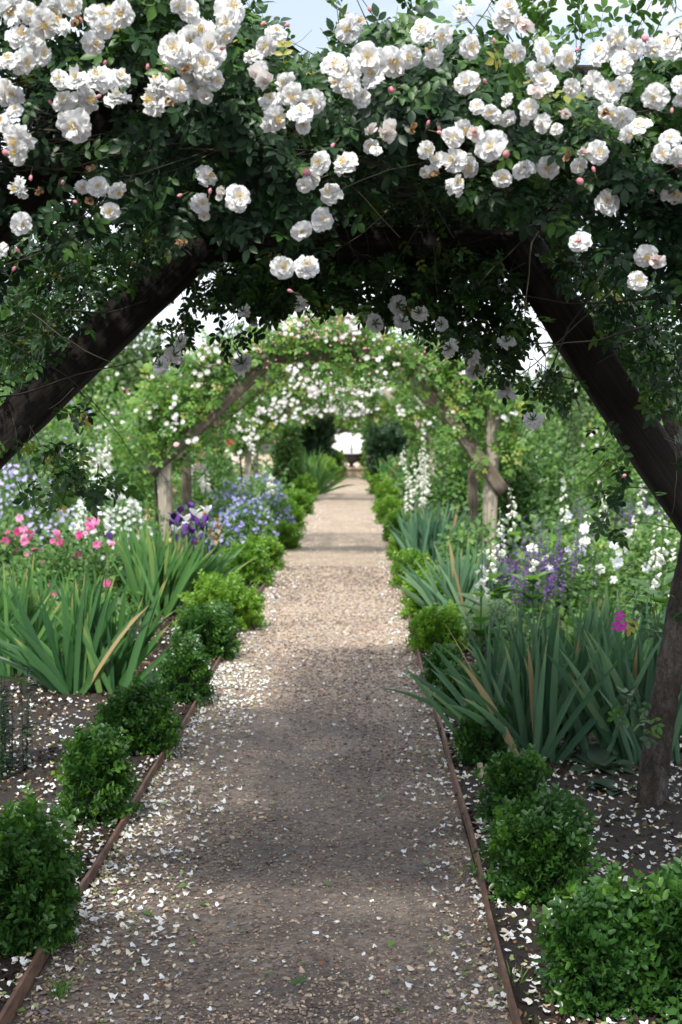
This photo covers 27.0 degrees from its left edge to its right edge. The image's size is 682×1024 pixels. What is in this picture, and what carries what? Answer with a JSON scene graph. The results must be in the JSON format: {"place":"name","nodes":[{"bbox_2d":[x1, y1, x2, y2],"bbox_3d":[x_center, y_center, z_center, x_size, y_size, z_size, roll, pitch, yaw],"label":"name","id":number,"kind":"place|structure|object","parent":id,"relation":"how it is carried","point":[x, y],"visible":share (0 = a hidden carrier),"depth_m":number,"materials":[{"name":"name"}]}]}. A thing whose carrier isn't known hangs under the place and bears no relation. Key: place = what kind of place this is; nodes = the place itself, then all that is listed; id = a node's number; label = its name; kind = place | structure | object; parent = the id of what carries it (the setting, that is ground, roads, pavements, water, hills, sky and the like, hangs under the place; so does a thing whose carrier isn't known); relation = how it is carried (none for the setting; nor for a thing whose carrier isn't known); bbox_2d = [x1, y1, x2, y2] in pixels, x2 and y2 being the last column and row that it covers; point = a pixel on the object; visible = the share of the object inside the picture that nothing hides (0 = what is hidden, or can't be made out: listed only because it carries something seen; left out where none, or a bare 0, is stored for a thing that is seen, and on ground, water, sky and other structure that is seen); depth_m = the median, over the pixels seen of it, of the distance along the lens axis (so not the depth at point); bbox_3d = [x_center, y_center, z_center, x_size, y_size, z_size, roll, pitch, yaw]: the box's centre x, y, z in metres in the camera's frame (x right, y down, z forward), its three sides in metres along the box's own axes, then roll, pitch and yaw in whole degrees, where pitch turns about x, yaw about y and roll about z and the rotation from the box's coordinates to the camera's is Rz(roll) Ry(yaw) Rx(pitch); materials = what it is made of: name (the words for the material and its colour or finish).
{"place":"outdoors","nodes":[
{"label":"outdoors","id":0,"kind":"place"},
{"bbox_2d":[0,478,301,1011],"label":"soil bed","id":1,"kind":"object","parent":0,"point":[9,794],"visible":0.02,"depth_m":6.98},
{"bbox_2d":[0,665,36,778],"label":"rosemary","id":2,"kind":"object","parent":1,"relation":"on","point":[3,733],"visible":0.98,"depth_m":6.49,"materials":[{"name":"green plant"}]},
{"bbox_2d":[0,508,39,579],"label":"rose bush","id":3,"kind":"object","parent":1,"relation":"on","point":[8,541],"visible":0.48,"depth_m":14.81,"materials":[{"name":"pink plant"}]},
{"bbox_2d":[0,464,77,555],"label":"phlox","id":4,"kind":"object","parent":1,"relation":"on","point":[53,525],"visible":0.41,"depth_m":16.76,"materials":[{"name":"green plant"}]},
{"bbox_2d":[0,782,86,958],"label":"box bush","id":5,"kind":"object","parent":1,"relation":"on","point":[40,870],"visible":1,"depth_m":4.27,"materials":[{"name":"green plant"}]},
{"bbox_2d":[1,517,132,620],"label":"rose bush","id":6,"kind":"object","parent":1,"relation":"on","point":[81,557],"visible":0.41,"depth_m":11.75,"materials":[{"name":"green plant"}]},
{"bbox_2d":[0,555,136,676],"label":"iris clump","id":7,"kind":"object","parent":1,"relation":"on","point":[29,605],"visible":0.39,"depth_m":8.99,"materials":[{"name":"green plant"}]},
{"bbox_2d":[1,565,145,646],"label":"iris clump","id":8,"kind":"object","parent":1,"relation":"on","point":[40,591],"visible":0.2,"depth_m":10.11,"materials":[{"name":"green plant"}]},
{"bbox_2d":[51,713,143,830],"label":"box bush","id":9,"kind":"object","parent":1,"relation":"on","point":[95,777],"visible":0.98,"depth_m":5.64,"materials":[{"name":"green plant"}]},
{"bbox_2d":[0,563,203,695],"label":"iris clump","id":10,"kind":"object","parent":1,"relation":"on","point":[100,654],"visible":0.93,"depth_m":8.41,"materials":[{"name":"green plant"}]},
{"bbox_2d":[60,470,165,566],"bbox_3d":[-2.525,0.111,15.839,1.114,1.164,1.078,0,3,1],"label":"phlox","id":11,"kind":"object","parent":1,"relation":"on","point":[112,516],"visible":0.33,"depth_m":15.71,"materials":[{"name":"white plant"}]},
{"bbox_2d":[39,517,228,616],"bbox_3d":[-1.732,0.457,12.001,1.531,0.853,0.582,0,3,5],"label":"iris clump","id":12,"kind":"object","parent":1,"relation":"on","point":[151,570],"visible":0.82,"depth_m":11.88,"materials":[{"name":"green plant"}]},
{"bbox_2d":[95,669,184,758],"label":"box bush","id":13,"kind":"object","parent":1,"relation":"on","point":[146,717],"visible":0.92,"depth_m":6.82,"materials":[{"name":"green plant"}]},
{"bbox_2d":[84,376,207,526],"bbox_3d":[-3.224,-0.995,22.957,1.942,2.546,2.178,3,4,37],"label":"shrub","id":14,"kind":"object","parent":1,"relation":"on","point":[139,477],"visible":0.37,"depth_m":22.75,"materials":[{"name":"green plant"}]},
{"bbox_2d":[104,502,254,605],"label":"iris clump","id":15,"kind":"object","parent":1,"relation":"on","point":[219,565],"visible":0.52,"depth_m":12.68,"materials":[{"name":"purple plant"}]},
{"bbox_2d":[157,627,217,707],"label":"box bush","id":16,"kind":"object","parent":1,"relation":"on","point":[186,685],"visible":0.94,"depth_m":8.12,"materials":[{"name":"green plant"}]},
{"bbox_2d":[173,405,238,492],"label":"shrub","id":17,"kind":"object","parent":1,"relation":"on","point":[202,449],"visible":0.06,"depth_m":33.78,"materials":[{"name":"green plant"}]},
{"bbox_2d":[173,601,242,661],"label":"box bush","id":18,"kind":"object","parent":1,"relation":"on","point":[215,630],"visible":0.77,"depth_m":9.69,"materials":[{"name":"green plant"}]},
{"bbox_2d":[191,434,238,511],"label":"rose bush","id":19,"kind":"object","parent":1,"relation":"on","point":[210,466],"visible":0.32,"depth_m":23.72,"materials":[{"name":"green plant"}]},
{"bbox_2d":[169,568,267,629],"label":"box bush","id":20,"kind":"object","parent":1,"relation":"on","point":[248,609],"visible":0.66,"depth_m":11.15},
{"bbox_2d":[190,512,246,559],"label":"geranium","id":21,"kind":"object","parent":1,"relation":"on","point":[227,534],"visible":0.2,"depth_m":14.65,"materials":[{"name":"blue plant"}]},
{"bbox_2d":[199,480,262,527],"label":"geranium","id":22,"kind":"object","parent":1,"relation":"on","point":[226,500],"visible":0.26,"depth_m":20.05,"materials":[{"name":"blue plant"}]},
{"bbox_2d":[206,496,283,556],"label":"geranium","id":23,"kind":"object","parent":1,"relation":"on","point":[245,517],"visible":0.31,"depth_m":16.29,"materials":[{"name":"blue plant"}]},
{"bbox_2d":[217,538,277,586],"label":"box bush","id":24,"kind":"object","parent":1,"relation":"on","point":[255,572],"visible":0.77,"depth_m":14.17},
{"bbox_2d":[237,471,285,510],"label":"geranium","id":25,"kind":"object","parent":1,"relation":"on","point":[259,484],"visible":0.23,"depth_m":25.54,"materials":[{"name":"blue plant"}]},
{"bbox_2d":[246,531,286,569],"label":"box bush","id":26,"kind":"object","parent":1,"relation":"on","point":[276,548],"visible":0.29,"depth_m":15.88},
{"bbox_2d":[246,490,305,532],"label":"geranium","id":27,"kind":"object","parent":1,"relation":"on","point":[279,509],"visible":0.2,"depth_m":20.07,"materials":[{"name":"blue plant"}]},
{"bbox_2d":[0,0,552,522],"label":"climbing rose","id":28,"kind":"object","parent":1,"relation":"on","point":[222,62],"visible":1,"depth_m":3.38,"materials":[{"name":"green plant"}]},
{"bbox_2d":[254,519,304,549],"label":"box bush","id":29,"kind":"object","parent":1,"relation":"on","point":[290,535],"visible":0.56,"depth_m":18.56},
{"bbox_2d":[270,414,306,493],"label":"shrub","id":30,"kind":"object","parent":1,"relation":"on","point":[283,459],"visible":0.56,"depth_m":32.77,"materials":[{"name":"green plant"}]},
{"bbox_2d":[278,497,307,531],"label":"box bush","id":31,"kind":"object","parent":1,"relation":"on","point":[297,512],"visible":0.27,"depth_m":21.69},
{"bbox_2d":[282,488,315,514],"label":"box bush","id":32,"kind":"object","parent":1,"relation":"on","point":[303,498],"visible":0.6,"depth_m":26.00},
{"bbox_2d":[288,473,319,501],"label":"box bush","id":33,"kind":"object","parent":1,"relation":"on","point":[304,481],"visible":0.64,"depth_m":30.53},
{"bbox_2d":[261,445,355,494],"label":"iris clump","id":34,"kind":"object","parent":1,"relation":"on","point":[320,475],"visible":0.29,"depth_m":33.67,"materials":[{"name":"green plant"}]},
{"bbox_2d":[259,390,411,450],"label":"climbing rose","id":35,"kind":"object","parent":1,"relation":"on","point":[349,415],"visible":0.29,"depth_m":42.61,"materials":[{"name":"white plant"}]},
{"bbox_2d":[222,371,449,485],"bbox_3d":[-0.092,-2.018,30.733,5.648,3.566,4.155,0,3,1],"label":"climbing rose","id":36,"kind":"object","parent":1,"relation":"on","point":[270,410],"visible":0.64,"depth_m":29.69,"materials":[{"name":"white plant"}]},
{"bbox_2d":[0,602,681,1023],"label":"soil crumbs","id":37,"kind":"object","parent":1,"relation":"on","point":[150,660],"visible":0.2,"depth_m":6.19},
{"bbox_2d":[120,305,564,555],"bbox_3d":[0.098,-1.155,17.832,5.351,3.383,4.203,0,3,1],"label":"climbing rose","id":38,"kind":"object","parent":1,"relation":"on","point":[176,411],"visible":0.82,"depth_m":16.63,"materials":[{"name":"green plant"}]},
{"bbox_2d":[11,477,511,1023],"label":"path","id":39,"kind":"structure","parent":0,"point":[345,537],"depth_m":5.37,"materials":[{"name":"gravel"}]},
{"bbox_2d":[16,737,468,1011],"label":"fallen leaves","id":40,"kind":"object","parent":39,"relation":"on","point":[302,979],"visible":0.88,"depth_m":4.39,"materials":[{"name":"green plant"}]},
{"bbox_2d":[0,497,681,1023],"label":"fallen petals","id":41,"kind":"object","parent":39,"relation":"on","point":[124,833],"visible":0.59,"depth_m":5.41,"materials":[{"name":"plant"}]},
{"bbox_2d":[0,0,681,429],"label":"sky","id":42,"kind":"structure","parent":0,"point":[306,15],"materials":[{"name":"white"}]},
{"bbox_2d":[10,430,673,958],"bbox_3d":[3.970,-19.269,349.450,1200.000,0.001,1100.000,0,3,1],"label":"ground","id":43,"kind":"structure","parent":0,"point":[268,450],"depth_m":56.72,"materials":[{"name":"soil"}]},
{"bbox_2d":[0,360,91,493],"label":"shrub","id":44,"kind":"object","parent":43,"relation":"on","point":[49,424],"visible":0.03,"depth_m":26.93,"materials":[{"name":"green plant"}]},
{"bbox_2d":[0,294,117,435],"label":"tree","id":45,"kind":"object","parent":43,"relation":"on","point":[91,383],"visible":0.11,"depth_m":59.37,"materials":[{"name":"green plant"}]},
{"bbox_2d":[0,399,119,527],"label":"shrub","id":46,"kind":"object","parent":43,"relation":"on","point":[64,437],"visible":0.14,"depth_m":21.89,"materials":[{"name":"green plant"}]},
{"bbox_2d":[37,365,147,501],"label":"shrub","id":47,"kind":"object","parent":43,"relation":"on","point":[97,417],"visible":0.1,"depth_m":28.83,"materials":[{"name":"green plant"}]},
{"bbox_2d":[70,321,208,454],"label":"tree","id":48,"kind":"object","parent":43,"relation":"on","point":[127,377],"visible":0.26,"depth_m":72.82,"materials":[{"name":"green plant"}]},
{"bbox_2d":[0,496,316,1023],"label":"path edging","id":49,"kind":"object","parent":43,"relation":"on","point":[19,994],"visible":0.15,"depth_m":4.97,"materials":[{"name":"metal"}]},
{"bbox_2d":[180,324,288,443],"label":"tree","id":50,"kind":"object","parent":43,"relation":"on","point":[247,328],"visible":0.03,"depth_m":84.18,"materials":[{"name":"green plant"}]},
{"bbox_2d":[295,411,340,465],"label":"yew","id":51,"kind":"object","parent":43,"relation":"on","point":[323,434],"visible":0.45,"depth_m":43.57,"materials":[{"name":"green plant"}]},
{"bbox_2d":[145,343,508,555],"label":"timber arch","id":52,"kind":"structure","parent":43,"relation":"on","point":[495,485],"depth_m":16.79,"materials":[{"name":"wood"}]},
{"bbox_2d":[0,451,675,651],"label":"undergrowth","id":53,"kind":"object","parent":43,"relation":"on","point":[552,526],"visible":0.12,"depth_m":15.40,"materials":[{"name":"green plant"}]},
{"bbox_2d":[0,54,681,535],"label":"timber arch","id":54,"kind":"structure","parent":43,"relation":"on","point":[612,392],"depth_m":5.73,"materials":[{"name":"wood"}]},
{"bbox_2d":[245,385,438,499],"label":"timber arch","id":55,"kind":"structure","parent":43,"relation":"on","point":[386,391],"depth_m":29.91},
{"bbox_2d":[286,300,404,433],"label":"tree","id":56,"kind":"object","parent":43,"relation":"on","point":[338,312],"visible":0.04,"depth_m":74.06,"materials":[{"name":"green plant"}]},
{"bbox_2d":[382,523,521,1023],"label":"path edging","id":57,"kind":"object","parent":43,"relation":"on","point":[513,1011],"visible":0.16,"depth_m":5.05,"materials":[{"name":"metal"}]},
{"bbox_2d":[527,365,634,508],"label":"shrub","id":58,"kind":"object","parent":43,"relation":"on","point":[579,433],"visible":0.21,"depth_m":26.68,"materials":[{"name":"green plant"}]},
{"bbox_2d":[543,299,671,462],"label":"tree","id":59,"kind":"object","parent":43,"relation":"on","point":[560,362],"visible":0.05,"depth_m":59.97,"materials":[{"name":"green plant"}]},
{"bbox_2d":[573,395,666,520],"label":"shrub","id":60,"kind":"object","parent":43,"relation":"on","point":[614,444],"visible":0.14,"depth_m":24.78,"materials":[{"name":"green plant"}]},
{"bbox_2d":[621,380,680,527],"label":"shrub","id":61,"kind":"object","parent":43,"relation":"on","point":[648,495],"visible":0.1,"depth_m":21.93,"materials":[{"name":"green plant"}]},
{"bbox_2d":[331,432,363,452],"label":"white wall","id":62,"kind":"structure","parent":0,"point":[345,441],"depth_m":69.32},
{"bbox_2d":[388,490,681,1023],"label":"soil bed","id":63,"kind":"object","parent":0,"point":[657,842],"visible":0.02,"depth_m":5.51,"materials":[{"name":"soil"}]},
{"bbox_2d":[358,451,410,487],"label":"iris clump","id":64,"kind":"object","parent":63,"relation":"on","point":[393,469],"visible":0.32,"depth_m":36.21,"materials":[{"name":"green plant"}]},
{"bbox_2d":[363,420,408,477],"bbox_3d":[1.326,-1.617,40.028,1.419,1.961,1.646,0,3,1],"label":"yew","id":65,"kind":"object","parent":63,"relation":"on","point":[391,442],"visible":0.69,"depth_m":39.56,"materials":[{"name":"green plant"}]},
{"bbox_2d":[371,473,401,505],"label":"box bush","id":66,"kind":"object","parent":63,"relation":"on","point":[383,487],"visible":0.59,"depth_m":27.67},
{"bbox_2d":[370,493,407,523],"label":"box bush","id":67,"kind":"object","parent":63,"relation":"on","point":[385,505],"visible":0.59,"depth_m":23.35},
{"bbox_2d":[381,505,409,540],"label":"box bush","id":68,"kind":"object","parent":63,"relation":"on","point":[391,517],"visible":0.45,"depth_m":19.79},
{"bbox_2d":[388,548,434,587],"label":"box bush","id":69,"kind":"object","parent":63,"relation":"on","point":[396,569],"visible":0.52,"depth_m":14.08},
{"bbox_2d":[396,569,445,618],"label":"box bush","id":70,"kind":"object","parent":63,"relation":"on","point":[412,605],"visible":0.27,"depth_m":11.79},
{"bbox_2d":[402,428,445,491],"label":"shrub","id":71,"kind":"object","parent":63,"relation":"on","point":[411,451],"visible":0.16,"depth_m":33.79,"materials":[{"name":"green plant"}]},
{"bbox_2d":[384,498,477,562],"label":"iris clump","id":72,"kind":"object","parent":63,"relation":"on","point":[421,535],"visible":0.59,"depth_m":16.23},
{"bbox_2d":[404,599,467,652],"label":"box bush","id":73,"kind":"object","parent":63,"relation":"on","point":[428,626],"visible":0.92,"depth_m":9.98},
{"bbox_2d":[190,0,681,805],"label":"climbing rose","id":74,"kind":"object","parent":63,"relation":"on","point":[484,142],"visible":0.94,"depth_m":3.42,"materials":[{"name":"green plant"}]},
{"bbox_2d":[419,641,464,684],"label":"box bush","id":75,"kind":"object","parent":63,"relation":"on","point":[435,659],"visible":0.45,"depth_m":8.74,"materials":[{"name":"green plant"}]},
{"bbox_2d":[426,392,483,519],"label":"shrub","id":76,"kind":"object","parent":63,"relation":"on","point":[455,473],"visible":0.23,"depth_m":23.73,"materials":[{"name":"green plant"}]},
{"bbox_2d":[431,660,481,709],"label":"box bush","id":77,"kind":"object","parent":63,"relation":"on","point":[441,686],"visible":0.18,"depth_m":7.97,"materials":[{"name":"green plant"}]},
{"bbox_2d":[396,534,522,624],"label":"iris clump","id":78,"kind":"object","parent":63,"relation":"on","point":[461,577],"visible":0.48,"depth_m":11.30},
{"bbox_2d":[435,526,487,572],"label":"foliage clump","id":79,"kind":"object","parent":63,"relation":"on","point":[454,541],"visible":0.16,"depth_m":14.92,"materials":[{"name":"green plant"}]},
{"bbox_2d":[453,546,512,652],"bbox_3d":[0.940,0.629,9.633,0.325,0.794,0.410,-2,4,-32],"label":"foxglove","id":80,"kind":"object","parent":63,"relation":"on","point":[480,609],"visible":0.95,"depth_m":9.64,"materials":[{"name":"green plant"}]},
{"bbox_2d":[451,699,518,766],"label":"box bush","id":81,"kind":"object","parent":63,"relation":"on","point":[478,743],"visible":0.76,"depth_m":6.61,"materials":[{"name":"green plant"}]},
{"bbox_2d":[476,535,513,613],"bbox_3d":[1.161,0.565,10.993,0.395,0.761,0.313,2,4,34],"label":"foxglove","id":82,"kind":"object","parent":63,"relation":"on","point":[490,576],"visible":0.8,"depth_m":11.00,"materials":[{"name":"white plant"}]},
{"bbox_2d":[464,599,533,652],"bbox_3d":[1.125,0.815,10.053,0.502,0.412,0.509,0,3,1],"label":"fennel","id":83,"kind":"object","parent":63,"relation":"on","point":[499,609],"visible":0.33,"depth_m":10.03,"materials":[{"name":"green plant"}]},
{"bbox_2d":[493,488,527,602],"bbox_3d":[1.501,0.319,12.520,0.329,1.069,0.430,0,3,1],"label":"foxglove","id":84,"kind":"object","parent":63,"relation":"on","point":[510,536],"visible":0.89,"depth_m":12.50,"materials":[{"name":"white plant"}]},
{"bbox_2d":[469,743,554,823],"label":"box bush","id":85,"kind":"object","parent":63,"relation":"on","point":[511,775],"visible":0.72,"depth_m":5.66,"materials":[{"name":"green plant"}]},
{"bbox_2d":[497,401,547,556],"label":"shrub","id":86,"kind":"object","parent":63,"relation":"on","point":[531,500],"visible":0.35,"depth_m":17.37,"materials":[{"name":"green plant"}]},
{"bbox_2d":[499,510,558,625],"bbox_3d":[1.471,0.452,11.111,0.451,0.972,0.471,-1,4,-16],"label":"toadflax","id":87,"kind":"object","parent":63,"relation":"on","point":[535,558],"visible":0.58,"depth_m":11.14,"materials":[{"name":"purple plant"}]},
{"bbox_2d":[382,596,681,764],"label":"iris clump","id":88,"kind":"object","parent":63,"relation":"on","point":[536,708],"visible":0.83,"depth_m":6.74,"materials":[{"name":"plant"}]},
{"bbox_2d":[509,544,555,624],"bbox_3d":[1.419,0.602,10.654,0.358,0.727,0.375,-2,4,-32],"label":"foxglove","id":89,"kind":"object","parent":63,"relation":"on","point":[532,579],"visible":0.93,"depth_m":10.61,"materials":[{"name":"green plant"}]},
{"bbox_2d":[480,387,586,534],"bbox_3d":[2.859,-0.751,20.969,1.632,2.316,1.575,0,3,1],"label":"shrub","id":90,"kind":"object","parent":63,"relation":"on","point":[547,468],"visible":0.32,"depth_m":20.79,"materials":[{"name":"green plant"}]},
{"bbox_2d":[509,554,565,633],"bbox_3d":[1.472,0.637,10.695,0.429,0.652,0.392,0,3,-6],"label":"toadflax","id":91,"kind":"object","parent":63,"relation":"on","point":[552,587],"visible":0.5,"depth_m":10.62,"materials":[{"name":"purple plant"}]},
{"bbox_2d":[472,781,607,907],"bbox_3d":[0.665,1.135,4.782,0.440,0.419,0.423,0,3,1],"label":"box bush","id":92,"kind":"object","parent":63,"relation":"on","point":[539,847],"visible":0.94,"depth_m":4.70,"materials":[{"name":"green plant"}]},
{"bbox_2d":[527,518,581,622],"bbox_3d":[1.712,0.481,11.428,0.465,0.877,0.462,0,3,1],"label":"toadflax","id":93,"kind":"object","parent":63,"relation":"on","point":[572,597],"visible":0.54,"depth_m":11.37,"materials":[{"name":"purple plant"}]},
{"bbox_2d":[496,512,652,620],"bbox_3d":[1.851,0.485,11.858,1.121,0.983,1.135,-2,4,-25],"label":"rose bush","id":94,"kind":"object","parent":63,"relation":"on","point":[617,561],"visible":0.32,"depth_m":11.69,"materials":[{"name":"green plant"}]},
{"bbox_2d":[517,579,666,699],"bbox_3d":[1.432,0.749,7.726,0.978,0.774,0.405,0,3,-6],"label":"iris clump","id":95,"kind":"object","parent":63,"relation":"on","point":[604,616],"visible":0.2,"depth_m":7.67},
{"bbox_2d":[516,607,681,763],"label":"iris clump","id":96,"kind":"object","parent":63,"relation":"on","point":[640,673],"visible":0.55,"depth_m":6.65,"materials":[{"name":"plant"}]},
{"bbox_2d":[530,860,668,1023],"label":"box bush","id":97,"kind":"object","parent":63,"relation":"on","point":[594,952],"visible":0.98,"depth_m":3.82,"materials":[{"name":"green plant"}]},
{"bbox_2d":[565,743,638,774],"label":"rosette plant","id":98,"kind":"object","parent":63,"relation":"on","point":[597,756],"visible":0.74,"depth_m":6.59,"materials":[{"name":"green plant"}]},
{"bbox_2d":[565,610,648,682],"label":"geranium","id":99,"kind":"object","parent":63,"relation":"on","point":[618,629],"depth_m":6.58,"materials":[{"name":"plant"}]},
{"bbox_2d":[584,778,636,795],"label":"rosette plant","id":100,"kind":"object","parent":63,"relation":"on","point":[601,784],"visible":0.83,"depth_m":6.18,"materials":[{"name":"green plant"}]},
{"bbox_2d":[563,537,675,631],"bbox_3d":[2.108,0.551,10.685,0.811,0.826,0.760,0,3,1],"label":"toadflax","id":101,"kind":"object","parent":63,"relation":"on","point":[609,579],"visible":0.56,"depth_m":10.62,"materials":[{"name":"green plant"}]},
{"bbox_2d":[573,489,667,557],"bbox_3d":[2.953,0.204,14.933,1.071,1.011,1.028,0,3,1],"label":"toadflax","id":102,"kind":"object","parent":63,"relation":"on","point":[629,518],"visible":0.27,"depth_m":14.88,"materials":[{"name":"green plant"}]},
{"bbox_2d":[599,505,680,610],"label":"rose bush","id":103,"kind":"object","parent":63,"relation":"on","point":[641,548],"visible":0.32,"depth_m":12.34,"materials":[{"name":"green plant"}]},
{"bbox_2d":[622,522,664,621],"bbox_3d":[2.139,0.545,9.791,0.453,0.944,0.333,2,4,26],"label":"foxglove","id":104,"kind":"object","parent":63,"relation":"on","point":[654,582],"visible":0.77,"depth_m":9.81,"materials":[{"name":"white plant"}]},
{"bbox_2d":[631,509,673,615],"bbox_3d":[2.068,0.516,9.234,0.354,1.069,0.425,2,4,36],"label":"foxglove","id":105,"kind":"object","parent":63,"relation":"on","point":[659,596],"visible":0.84,"depth_m":9.20,"materials":[{"name":"white plant"}]},
{"bbox_2d":[627,851,681,1023],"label":"box bush","id":106,"kind":"object","parent":63,"relation":"on","point":[662,912],"visible":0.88,"depth_m":3.81,"materials":[{"name":"green plant"}]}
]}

